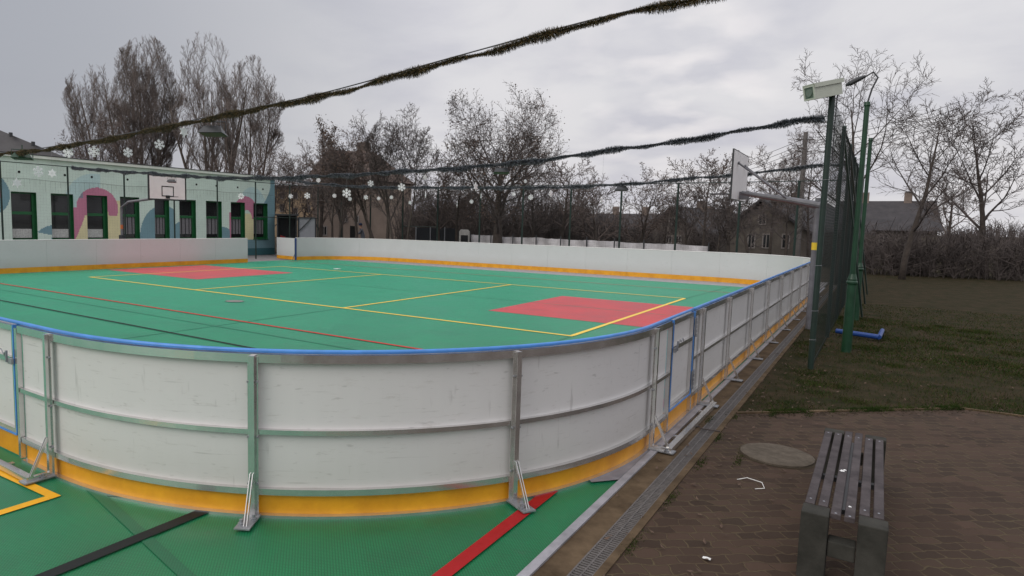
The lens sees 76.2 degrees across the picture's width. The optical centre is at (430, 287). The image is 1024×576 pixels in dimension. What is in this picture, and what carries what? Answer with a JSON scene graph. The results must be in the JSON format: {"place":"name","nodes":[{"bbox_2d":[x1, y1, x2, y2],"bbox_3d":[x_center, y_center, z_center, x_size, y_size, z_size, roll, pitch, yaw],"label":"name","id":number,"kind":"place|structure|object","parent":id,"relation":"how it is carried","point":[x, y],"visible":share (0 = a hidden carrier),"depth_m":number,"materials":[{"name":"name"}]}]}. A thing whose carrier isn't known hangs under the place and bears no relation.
{"place":"outdoors","nodes":[
{"label":"outdoors","id":0,"kind":"place"},
{"bbox_2d":[275,185,311,236],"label":"apartment block","id":1,"kind":"structure","parent":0,"point":[295,205],"depth_m":84.64,"materials":[{"name":"stone"}]},
{"bbox_2d":[311,142,412,238],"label":"apartment house","id":2,"kind":"structure","parent":0,"point":[380,217],"depth_m":57.99,"materials":[{"name":"grey"}]},
{"bbox_2d":[0,260,806,575],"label":"sports floor","id":3,"kind":"structure","parent":0,"point":[68,524],"depth_m":11.99,"materials":[{"name":"green rubber"}]},
{"bbox_2d":[0,470,60,498],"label":"court line","id":4,"kind":"object","parent":3,"relation":"on","point":[42,490],"visible":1,"depth_m":5.08,"materials":[{"name":"yellow paint"}]},
{"bbox_2d":[35,511,207,575],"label":"court line","id":5,"kind":"object","parent":3,"relation":"on","point":[77,562],"depth_m":4.20,"materials":[{"name":"black paint"}]},
{"bbox_2d":[0,238,247,273],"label":"rink barrier","id":6,"kind":"object","parent":3,"relation":"on","point":[33,256],"visible":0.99,"depth_m":26.68,"materials":[{"name":"plastic"}]},
{"bbox_2d":[87,490,195,575],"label":"court line","id":7,"kind":"object","parent":3,"relation":"on","point":[174,564],"visible":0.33,"depth_m":4.30,"materials":[{"name":"green paint"}]},
{"bbox_2d":[111,265,289,278],"bbox_3d":[-9.367,-0.683,26.406,5.900,0.001,4.600,5,7,34],"label":"court key","id":8,"kind":"object","parent":3,"relation":"on","point":[198,272],"visible":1,"depth_m":26.13,"materials":[{"name":"red paint"}]},
{"bbox_2d":[92,277,571,335],"bbox_3d":[-4.638,0.273,17.755,18.070,0.001,0.100,5,7,34],"label":"court line","id":9,"kind":"object","parent":3,"relation":"on","point":[354,309],"visible":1,"depth_m":15.66,"materials":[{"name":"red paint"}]},
{"bbox_2d":[0,283,664,387],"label":"court line","id":10,"kind":"object","parent":3,"relation":"on","point":[232,319],"visible":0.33,"depth_m":13.61,"materials":[{"name":"red paint"}]},
{"bbox_2d":[0,308,716,530],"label":"rink barrier","id":11,"kind":"object","parent":3,"relation":"on","point":[251,436],"visible":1,"depth_m":4.83,"materials":[{"name":"plastic"}]},
{"bbox_2d":[277,237,810,284],"bbox_3d":[2.981,-1.416,30.279,26.212,1.240,4.037,5,7,34],"label":"rink barrier","id":12,"kind":"object","parent":3,"relation":"on","point":[739,268],"visible":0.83,"depth_m":30.29,"materials":[{"name":"plastic"}]},
{"bbox_2d":[431,402,663,575],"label":"court line","id":13,"kind":"object","parent":3,"relation":"on","point":[465,557],"depth_m":4.37,"materials":[{"name":"red paint"}]},
{"bbox_2d":[488,296,692,326],"bbox_3d":[5.167,0.620,16.389,5.900,0.001,4.600,5,7,34],"label":"court key","id":14,"kind":"object","parent":3,"relation":"on","point":[582,312],"visible":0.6,"depth_m":16.63,"materials":[{"name":"red paint"}]},
{"bbox_2d":[590,405,697,481],"bbox_3d":[2.197,1.495,6.835,0.565,0.001,3.350,5,7,34],"label":"court line","id":15,"kind":"object","parent":3,"relation":"on","point":[619,473],"visible":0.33,"depth_m":5.65,"materials":[{"name":"paint"}]},
{"bbox_2d":[686,262,821,409],"bbox_3d":[7.926,0.270,14.366,0.296,1.240,16.827,5,7,34],"label":"rink barrier","id":16,"kind":"object","parent":3,"relation":"on","point":[736,329],"visible":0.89,"depth_m":10.19,"materials":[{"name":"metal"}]},
{"bbox_2d":[0,0,1023,236],"label":"sky","id":17,"kind":"structure","parent":0,"point":[635,79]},
{"bbox_2d":[248,254,825,288],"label":"asphalt yard","id":18,"kind":"structure","parent":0,"point":[271,257],"depth_m":36.13,"materials":[{"name":"grey asphalt"}]},
{"bbox_2d":[0,151,274,254],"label":"school building","id":19,"kind":"structure","parent":18,"relation":"on","point":[41,219],"depth_m":32.30,"materials":[{"name":"white paint"}]},
{"bbox_2d":[11,191,37,240],"bbox_3d":[-18.155,-3.164,28.837,0.350,2.205,1.120,5,7,34],"label":"window","id":20,"kind":"structure","parent":19,"relation":"in","point":[28,209],"depth_m":28.99,"materials":[{"name":"black glass"}]},
{"bbox_2d":[51,193,73,238],"bbox_3d":[-17.220,-3.278,30.180,0.350,2.205,1.080,5,7,34],"label":"window","id":21,"kind":"structure","parent":19,"relation":"in","point":[59,206],"depth_m":30.30,"materials":[{"name":"black glass"}]},
{"bbox_2d":[86,195,107,238],"bbox_3d":[-16.288,-3.391,31.518,0.350,2.205,1.090,5,7,34],"label":"window","id":22,"kind":"structure","parent":19,"relation":"in","point":[101,231],"depth_m":31.68,"materials":[{"name":"black glass"}]},
{"bbox_2d":[120,197,139,238],"bbox_3d":[-15.338,-3.506,32.881,0.350,2.205,1.100,5,7,34],"label":"window","id":23,"kind":"structure","parent":19,"relation":"in","point":[132,226],"depth_m":33.15,"materials":[{"name":"glass"}]},
{"bbox_2d":[154,200,169,238],"bbox_3d":[-14.320,-3.630,34.342,0.350,2.205,0.930,5,7,34],"label":"window","id":24,"kind":"structure","parent":19,"relation":"in","point":[162,219],"depth_m":34.54,"materials":[{"name":"grey glass"}]},
{"bbox_2d":[179,200,195,238],"bbox_3d":[-13.436,-3.738,35.611,0.350,2.205,1.110,5,7,34],"label":"window","id":25,"kind":"structure","parent":19,"relation":"in","point":[190,231],"depth_m":35.82,"materials":[{"name":"grey glass"}]},
{"bbox_2d":[206,201,221,237],"bbox_3d":[-12.464,-3.856,37.006,0.350,2.205,1.140,5,7,34],"label":"window","id":26,"kind":"structure","parent":19,"relation":"in","point":[211,217],"depth_m":37.18,"materials":[{"name":"glass"}]},
{"bbox_2d":[231,202,244,237],"bbox_3d":[-11.506,-3.972,38.381,0.350,2.205,1.100,5,7,34],"label":"window","id":27,"kind":"structure","parent":19,"relation":"in","point":[236,208],"depth_m":38.60,"materials":[{"name":"glass"}]},
{"bbox_2d":[253,203,267,239],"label":"window","id":28,"kind":"structure","parent":19,"relation":"in","point":[262,229],"depth_m":40.03,"materials":[{"name":"green glass"}]},
{"bbox_2d":[119,174,186,238],"bbox_3d":[-12.206,-2.925,28.223,2.816,3.990,1.258,0,6,-14],"label":"basketball hoop","id":29,"kind":"object","parent":18,"relation":"on","point":[160,188],"visible":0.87,"depth_m":28.24,"materials":[{"name":"white"}]},
{"bbox_2d":[0,161,337,258],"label":"fence","id":30,"kind":"object","parent":18,"relation":"on","point":[68,222],"visible":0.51,"depth_m":30.00,"materials":[{"name":"green metal"}]},
{"bbox_2d":[71,114,841,181],"bbox_3d":[-3.878,-3.725,19.636,27.630,0.966,0.225,5,7,34],"label":"tinsel garland","id":31,"kind":"object","parent":30,"relation":"attached to","point":[783,124],"visible":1,"depth_m":15.55,"materials":[{"name":"green plastic"}]},
{"bbox_2d":[275,214,298,237],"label":"dark shed","id":32,"kind":"structure","parent":18,"relation":"on","point":[282,225],"depth_m":40.14,"materials":[{"name":"grey metal"}]},
{"bbox_2d":[298,217,315,237],"bbox_3d":[-7.178,-2.924,37.566,1.071,2.352,0.132,0,6,-11],"label":"sheet metal panel","id":33,"kind":"object","parent":18,"relation":"on","point":[306,227],"visible":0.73,"depth_m":37.52,"materials":[{"name":"grey metal"}]},
{"bbox_2d":[286,142,367,237],"bbox_3d":[-5.847,-5.170,37.987,4.070,7.044,4.922,-3,7,-38],"label":"bare tree","id":34,"kind":"object","parent":18,"relation":"on","point":[343,214],"visible":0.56,"depth_m":37.39,"materials":[{"name":"brown plant"}]},
{"bbox_2d":[298,125,376,238],"bbox_3d":[-5.189,-5.820,37.752,4.081,8.467,4.420,7,8,44],"label":"bare tree","id":35,"kind":"object","parent":18,"relation":"on","point":[359,197],"visible":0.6,"depth_m":37.64,"materials":[{"name":"brown plant"}]},
{"bbox_2d":[321,130,387,237],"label":"bare tree","id":36,"kind":"object","parent":18,"relation":"on","point":[354,209],"visible":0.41,"depth_m":37.86,"materials":[{"name":"brown plant"}]},
{"bbox_2d":[348,110,424,238],"bbox_3d":[-2.556,-5.752,36.593,4.404,8.620,4.390,5,7,34],"label":"bare tree","id":37,"kind":"object","parent":18,"relation":"on","point":[363,133],"visible":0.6,"depth_m":36.40,"materials":[{"name":"brown plant"}]},
{"bbox_2d":[365,103,440,239],"bbox_3d":[-1.572,-5.802,35.644,4.127,8.927,3.502,2,6,5],"label":"bare tree","id":38,"kind":"object","parent":18,"relation":"on","point":[402,145],"visible":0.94,"depth_m":35.29,"materials":[{"name":"brown plant"}]},
{"bbox_2d":[343,260,748,286],"bbox_3d":[4.188,-0.836,30.858,24.700,0.001,2.030,5,7,34],"label":"grey strip","id":39,"kind":"object","parent":18,"relation":"on","point":[596,275],"visible":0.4,"depth_m":29.23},
{"bbox_2d":[341,180,863,278],"bbox_3d":[5.630,-3.134,33.465,27.676,4.320,0.096,5,7,34],"label":"fence","id":40,"kind":"object","parent":18,"relation":"on","point":[737,224],"visible":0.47,"depth_m":31.01,"materials":[{"name":"green metal"}]},
{"bbox_2d":[275,231,1019,286],"bbox_3d":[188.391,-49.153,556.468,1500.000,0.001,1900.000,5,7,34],"label":"ground","id":41,"kind":"structure","parent":0,"point":[725,251],"depth_m":51.94,"materials":[{"name":"soil"}]},
{"bbox_2d":[0,130,63,156],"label":"gabled hall","id":42,"kind":"structure","parent":41,"relation":"on","point":[9,142],"depth_m":42.03,"materials":[{"name":"grey metal"}]},
{"bbox_2d":[54,113,134,162],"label":"bare tree","id":43,"kind":"object","parent":41,"relation":"on","point":[117,147],"visible":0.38,"depth_m":47.35,"materials":[{"name":"brown plant"}]},
{"bbox_2d":[61,64,145,161],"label":"poplar tree","id":44,"kind":"object","parent":41,"relation":"on","point":[75,117],"visible":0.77,"depth_m":54.37,"materials":[{"name":"brown plant"}]},
{"bbox_2d":[104,35,183,166],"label":"poplar tree","id":45,"kind":"object","parent":41,"relation":"on","point":[135,119],"visible":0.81,"depth_m":53.02,"materials":[{"name":"brown plant"}]},
{"bbox_2d":[169,31,247,171],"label":"poplar tree","id":46,"kind":"object","parent":41,"relation":"on","point":[198,107],"visible":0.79,"depth_m":52.05,"materials":[{"name":"brown plant"}]},
{"bbox_2d":[207,55,285,175],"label":"poplar tree","id":47,"kind":"object","parent":41,"relation":"on","point":[254,128],"visible":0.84,"depth_m":52.55,"materials":[{"name":"brown plant"}]},
{"bbox_2d":[217,138,319,225],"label":"bare tree","id":48,"kind":"object","parent":41,"relation":"on","point":[270,172],"visible":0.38,"depth_m":43.87,"materials":[{"name":"brown plant"}]},
{"bbox_2d":[268,137,336,221],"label":"bare tree","id":49,"kind":"object","parent":41,"relation":"on","point":[288,173],"visible":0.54,"depth_m":44.97,"materials":[{"name":"brown plant"}]},
{"bbox_2d":[301,114,334,237],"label":"bare tree","id":50,"kind":"object","parent":41,"relation":"on","point":[323,133],"visible":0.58,"depth_m":43.65,"materials":[{"name":"brown plant"}]},
{"bbox_2d":[386,188,455,239],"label":"bare bush","id":51,"kind":"object","parent":41,"relation":"on","point":[399,232],"visible":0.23,"depth_m":51.21,"materials":[{"name":"brown plant"}]},
{"bbox_2d":[388,146,473,240],"bbox_3d":[0.231,-5.338,40.645,5.309,7.098,5.082,5,7,34],"label":"bare tree","id":52,"kind":"object","parent":41,"relation":"on","point":[444,180],"visible":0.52,"depth_m":39.88,"materials":[{"name":"brown plant"}]},
{"bbox_2d":[415,227,458,241],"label":"corrugated fence","id":53,"kind":"object","parent":41,"relation":"on","point":[426,233],"visible":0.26,"depth_m":41.10,"materials":[{"name":"metal"}]},
{"bbox_2d":[403,191,475,239],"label":"bare bush","id":54,"kind":"object","parent":41,"relation":"on","point":[431,215],"visible":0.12,"depth_m":48.99,"materials":[{"name":"brown plant"}]},
{"bbox_2d":[429,159,488,241],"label":"bare tree","id":55,"kind":"object","parent":41,"relation":"on","point":[458,207],"visible":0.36,"depth_m":40.00,"materials":[{"name":"brown plant"}]},
{"bbox_2d":[432,182,519,241],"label":"bare bush","id":56,"kind":"object","parent":41,"relation":"on","point":[472,227],"visible":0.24,"depth_m":46.86,"materials":[{"name":"brown plant"}]},
{"bbox_2d":[433,82,569,243],"bbox_3d":[4.133,-6.377,37.012,8.013,10.042,7.950,5,7,34],"label":"oak tree","id":57,"kind":"object","parent":41,"relation":"on","point":[518,178],"visible":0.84,"depth_m":36.17,"materials":[{"name":"plant"}]},
{"bbox_2d":[466,182,557,238],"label":"bare bush","id":58,"kind":"object","parent":41,"relation":"on","point":[510,228],"visible":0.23,"depth_m":46.79,"materials":[{"name":"brown plant"}]},
{"bbox_2d":[507,164,562,237],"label":"bare tree","id":59,"kind":"object","parent":41,"relation":"on","point":[533,216],"visible":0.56,"depth_m":41.55,"materials":[{"name":"brown plant"}]},
{"bbox_2d":[503,184,573,239],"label":"bare bush","id":60,"kind":"object","parent":41,"relation":"on","point":[553,228],"visible":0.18,"depth_m":48.65,"materials":[{"name":"brown plant"}]},
{"bbox_2d":[520,183,599,239],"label":"bare bush","id":61,"kind":"object","parent":41,"relation":"on","point":[572,236],"visible":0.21,"depth_m":48.84,"materials":[{"name":"brown plant"}]},
{"bbox_2d":[533,157,615,238],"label":"bare tree","id":62,"kind":"object","parent":41,"relation":"on","point":[563,226],"visible":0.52,"depth_m":43.63,"materials":[{"name":"brown plant"}]},
{"bbox_2d":[469,232,709,251],"bbox_3d":[7.592,-1.943,34.235,13.869,1.680,0.300,6,8,41],"label":"tarp fence","id":63,"kind":"object","parent":41,"relation":"on","point":[545,241],"visible":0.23,"depth_m":33.63,"materials":[{"name":"white plastic"}]},
{"bbox_2d":[554,193,625,240],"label":"bare bush","id":64,"kind":"object","parent":41,"relation":"on","point":[599,222],"visible":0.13,"depth_m":50.75,"materials":[{"name":"brown plant"}]},
{"bbox_2d":[556,171,630,240],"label":"bare tree","id":65,"kind":"object","parent":41,"relation":"on","point":[595,236],"visible":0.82,"depth_m":40.05,"materials":[{"name":"brown plant"}]},
{"bbox_2d":[597,212,659,243],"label":"bare bush","id":66,"kind":"object","parent":41,"relation":"on","point":[632,236],"visible":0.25,"depth_m":53.30,"materials":[{"name":"brown plant"}]},
{"bbox_2d":[607,162,680,242],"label":"bare tree","id":67,"kind":"object","parent":41,"relation":"on","point":[644,228],"visible":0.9,"depth_m":41.33,"materials":[{"name":"brown plant"}]},
{"bbox_2d":[643,184,697,243],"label":"bare tree","id":68,"kind":"object","parent":41,"relation":"on","point":[666,229],"visible":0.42,"depth_m":43.53,"materials":[{"name":"brown plant"}]},
{"bbox_2d":[517,288,824,575],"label":"floor edging","id":69,"kind":"object","parent":41,"relation":"on","point":[531,568],"visible":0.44,"depth_m":5.24,"materials":[{"name":"concrete"}]},
{"bbox_2d":[532,285,828,575],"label":"concrete strip","id":70,"kind":"object","parent":41,"relation":"on","point":[573,550],"visible":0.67,"depth_m":5.17,"materials":[{"name":"concrete"}]},
{"bbox_2d":[645,201,726,250],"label":"tree","id":71,"kind":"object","parent":41,"relation":"on","point":[672,236],"depth_m":62.33,"materials":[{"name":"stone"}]},
{"bbox_2d":[661,187,716,244],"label":"bare tree","id":72,"kind":"object","parent":41,"relation":"on","point":[685,229],"visible":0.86,"depth_m":39.83,"materials":[{"name":"brown plant"}]},
{"bbox_2d":[567,285,835,575],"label":"drain channel","id":73,"kind":"object","parent":41,"relation":"on","point":[594,558],"visible":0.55,"depth_m":5.42,"materials":[{"name":"black"}]},
{"bbox_2d":[673,223,731,251],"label":"bare bush","id":74,"kind":"object","parent":41,"relation":"on","point":[697,236],"visible":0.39,"depth_m":49.69,"materials":[{"name":"brown plant"}]},
{"bbox_2d":[666,147,753,245],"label":"bare tree","id":75,"kind":"object","parent":41,"relation":"on","point":[715,170],"visible":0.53,"depth_m":45.52,"materials":[{"name":"brown plant"}]},
{"bbox_2d":[593,287,836,575],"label":"kerb","id":76,"kind":"structure","parent":41,"relation":"on","point":[620,549],"depth_m":5.42,"materials":[{"name":"concrete"}]},
{"bbox_2d":[411,202,1023,247],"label":"distant woods","id":77,"kind":"object","parent":41,"relation":"on","point":[1020,234],"visible":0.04,"depth_m":124.27,"materials":[{"name":"brown plant"}]},
{"bbox_2d":[699,195,742,251],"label":"bare tree","id":78,"kind":"object","parent":41,"relation":"on","point":[720,235],"visible":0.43,"depth_m":38.19,"materials":[{"name":"brown plant"}]},
{"bbox_2d":[690,171,771,252],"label":"bare tree","id":79,"kind":"object","parent":41,"relation":"on","point":[714,224],"visible":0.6,"depth_m":35.97,"materials":[{"name":"brown plant"}]},
{"bbox_2d":[715,188,779,252],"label":"bare tree","id":80,"kind":"object","parent":41,"relation":"on","point":[732,206],"visible":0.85,"depth_m":34.19,"materials":[{"name":"brown plant"}]},
{"bbox_2d":[735,144,820,254],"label":"bare tree","id":81,"kind":"object","parent":41,"relation":"on","point":[760,188],"visible":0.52,"depth_m":47.45,"materials":[{"name":"brown plant"}]},
{"bbox_2d":[750,177,813,255],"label":"bare tree","id":82,"kind":"object","parent":41,"relation":"on","point":[787,216],"visible":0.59,"depth_m":40.20,"materials":[{"name":"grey plant"}]},
{"bbox_2d":[721,195,874,257],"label":"gabled house","id":83,"kind":"structure","parent":41,"relation":"on","point":[778,244],"depth_m":51.95,"materials":[{"name":"stone"}]},
{"bbox_2d":[653,101,959,256],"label":"utility pole","id":84,"kind":"object","parent":41,"relation":"on","point":[798,242],"visible":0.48,"depth_m":43.61,"materials":[{"name":"concrete"}]},
{"bbox_2d":[766,110,864,257],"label":"bare tree","id":85,"kind":"object","parent":41,"relation":"on","point":[797,174],"visible":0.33,"depth_m":49.64,"materials":[{"name":"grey plant"}]},
{"bbox_2d":[735,407,1023,416],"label":"paving edge","id":86,"kind":"object","parent":41,"relation":"on","point":[836,410],"visible":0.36,"depth_m":7.70,"materials":[{"name":"concrete"}]},
{"bbox_2d":[835,192,943,258],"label":"house","id":87,"kind":"structure","parent":41,"relation":"on","point":[879,212],"depth_m":58.69,"materials":[{"name":"stone"}]},
{"bbox_2d":[605,409,1023,575],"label":"paving","id":88,"kind":"structure","parent":0,"point":[953,505],"depth_m":5.10,"materials":[{"name":"brick"}]},
{"bbox_2d":[618,408,813,556],"bbox_3d":[2.611,1.559,6.211,0.897,0.020,4.975,7,8,43],"label":"moss","id":89,"kind":"object","parent":88,"relation":"on","point":[698,462],"visible":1,"depth_m":5.93,"materials":[{"name":"green plant"}]},
{"bbox_2d":[737,443,816,468],"bbox_3d":[3.284,1.585,6.140,0.690,0.036,0.690,5,7,34],"label":"manhole cover","id":90,"kind":"object","parent":88,"relation":"on","point":[777,455],"visible":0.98,"depth_m":6.07,"materials":[{"name":"concrete"}]},
{"bbox_2d":[796,428,888,575],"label":"park bench","id":91,"kind":"object","parent":88,"relation":"on","point":[841,459],"visible":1,"depth_m":4.03,"materials":[{"name":"wood"}]},
{"bbox_2d":[762,404,1022,416],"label":"edge grass","id":92,"kind":"structure","parent":88,"relation":"on","point":[946,407],"depth_m":7.77,"materials":[{"name":"green plant"}]},
{"bbox_3d":[6.369,-0.677,4.447,0.200,5.000,0.200,5,7,34],"label":"cable pole","id":93,"kind":"object","parent":88,"relation":"on","visible":0},
{"bbox_2d":[0,0,724,156],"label":"tinsel garland","id":94,"kind":"object","parent":93,"relation":"attached to","point":[547,34],"visible":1,"depth_m":8.87,"materials":[{"name":"green plastic"}]},
{"bbox_2d":[737,257,1023,414],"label":"lawn","id":95,"kind":"structure","parent":0,"point":[990,295],"depth_m":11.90,"materials":[{"name":"green plant"}]},
{"bbox_2d":[710,148,820,328],"bbox_3d":[7.490,-1.132,14.882,2.046,3.890,1.656,2,6,7],"label":"basketball hoop","id":96,"kind":"object","parent":95,"relation":"on","point":[740,169],"visible":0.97,"depth_m":14.21,"materials":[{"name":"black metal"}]},
{"bbox_2d":[603,339,1020,575],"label":"fallen leaves","id":97,"kind":"object","parent":95,"relation":"on","point":[721,526],"visible":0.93,"depth_m":6.87,"materials":[{"name":"brown plant"}]},
{"bbox_2d":[807,95,867,369],"bbox_3d":[11.808,-1.455,17.831,0.608,4.330,19.861,5,7,34],"label":"fence","id":98,"kind":"object","parent":95,"relation":"on","point":[851,168],"visible":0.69,"depth_m":12.15,"materials":[{"name":"green metal"}]},
{"bbox_2d":[276,163,858,190],"bbox_3d":[2.200,-4.684,28.272,27.665,0.937,0.256,5,7,34],"label":"tinsel garland","id":99,"kind":"object","parent":98,"relation":"attached to","point":[691,178],"visible":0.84,"depth_m":25.76,"materials":[{"name":"green plastic"}]},
{"bbox_2d":[802,78,843,160],"bbox_3d":[5.841,-2.515,9.665,0.571,1.204,0.232,0,6,-13],"label":"security camera","id":100,"kind":"object","parent":98,"relation":"attached to","point":[823,89],"visible":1,"depth_m":9.53,"materials":[{"name":"paint"}]},
{"bbox_2d":[841,71,878,352],"bbox_3d":[7.408,-1.294,11.416,0.481,4.894,0.180,5,7,34],"label":"lamp post","id":101,"kind":"object","parent":95,"relation":"on","point":[848,322],"visible":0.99,"depth_m":11.38,"materials":[{"name":"green metal"}]},
{"bbox_2d":[854,138,872,320],"bbox_3d":[10.425,-1.389,15.611,0.180,4.380,0.180,5,7,34],"label":"pole","id":102,"kind":"object","parent":95,"relation":"on","point":[860,257],"visible":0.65,"depth_m":15.58,"materials":[{"name":"green metal"}]},
{"bbox_2d":[791,47,941,280],"bbox_3d":[17.632,-5.144,26.879,5.118,10.181,4.825,5,7,34],"label":"bare tree","id":103,"kind":"object","parent":95,"relation":"on","point":[857,115],"visible":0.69,"depth_m":26.26,"materials":[{"name":"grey plant"}]},
{"bbox_2d":[836,217,941,275],"bbox_3d":[23.902,-2.237,34.250,5.010,2.974,5.996,5,7,34],"label":"bare bush","id":104,"kind":"object","parent":95,"relation":"on","point":[883,258],"visible":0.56,"depth_m":33.25,"materials":[{"name":"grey plant"}]},
{"bbox_2d":[856,66,1019,279],"bbox_3d":[23.056,-5.119,29.483,6.346,9.842,5.118,-2,6,-26],"label":"bare tree","id":105,"kind":"object","parent":95,"relation":"on","point":[906,253],"visible":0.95,"depth_m":29.79,"materials":[{"name":"brown plant"}]},
{"bbox_2d":[887,220,1001,278],"bbox_3d":[25.919,-2.087,33.135,4.806,2.976,5.706,5,7,34],"label":"bare bush","id":106,"kind":"object","parent":95,"relation":"on","point":[930,267],"visible":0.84,"depth_m":32.25,"materials":[{"name":"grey plant"}]},
{"bbox_2d":[904,157,994,257],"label":"bare tree","id":107,"kind":"object","parent":95,"relation":"on","point":[949,223],"visible":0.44,"depth_m":42.21,"materials":[{"name":"grey plant"}]},
{"bbox_2d":[896,92,1023,275],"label":"bare tree","id":108,"kind":"object","parent":95,"relation":"on","point":[983,217],"visible":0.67,"depth_m":33.79,"materials":[{"name":"brown plant"}]},
{"bbox_2d":[935,221,1023,281],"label":"bare bush","id":109,"kind":"object","parent":95,"relation":"on","point":[1015,270],"visible":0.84,"depth_m":31.49,"materials":[{"name":"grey plant"}]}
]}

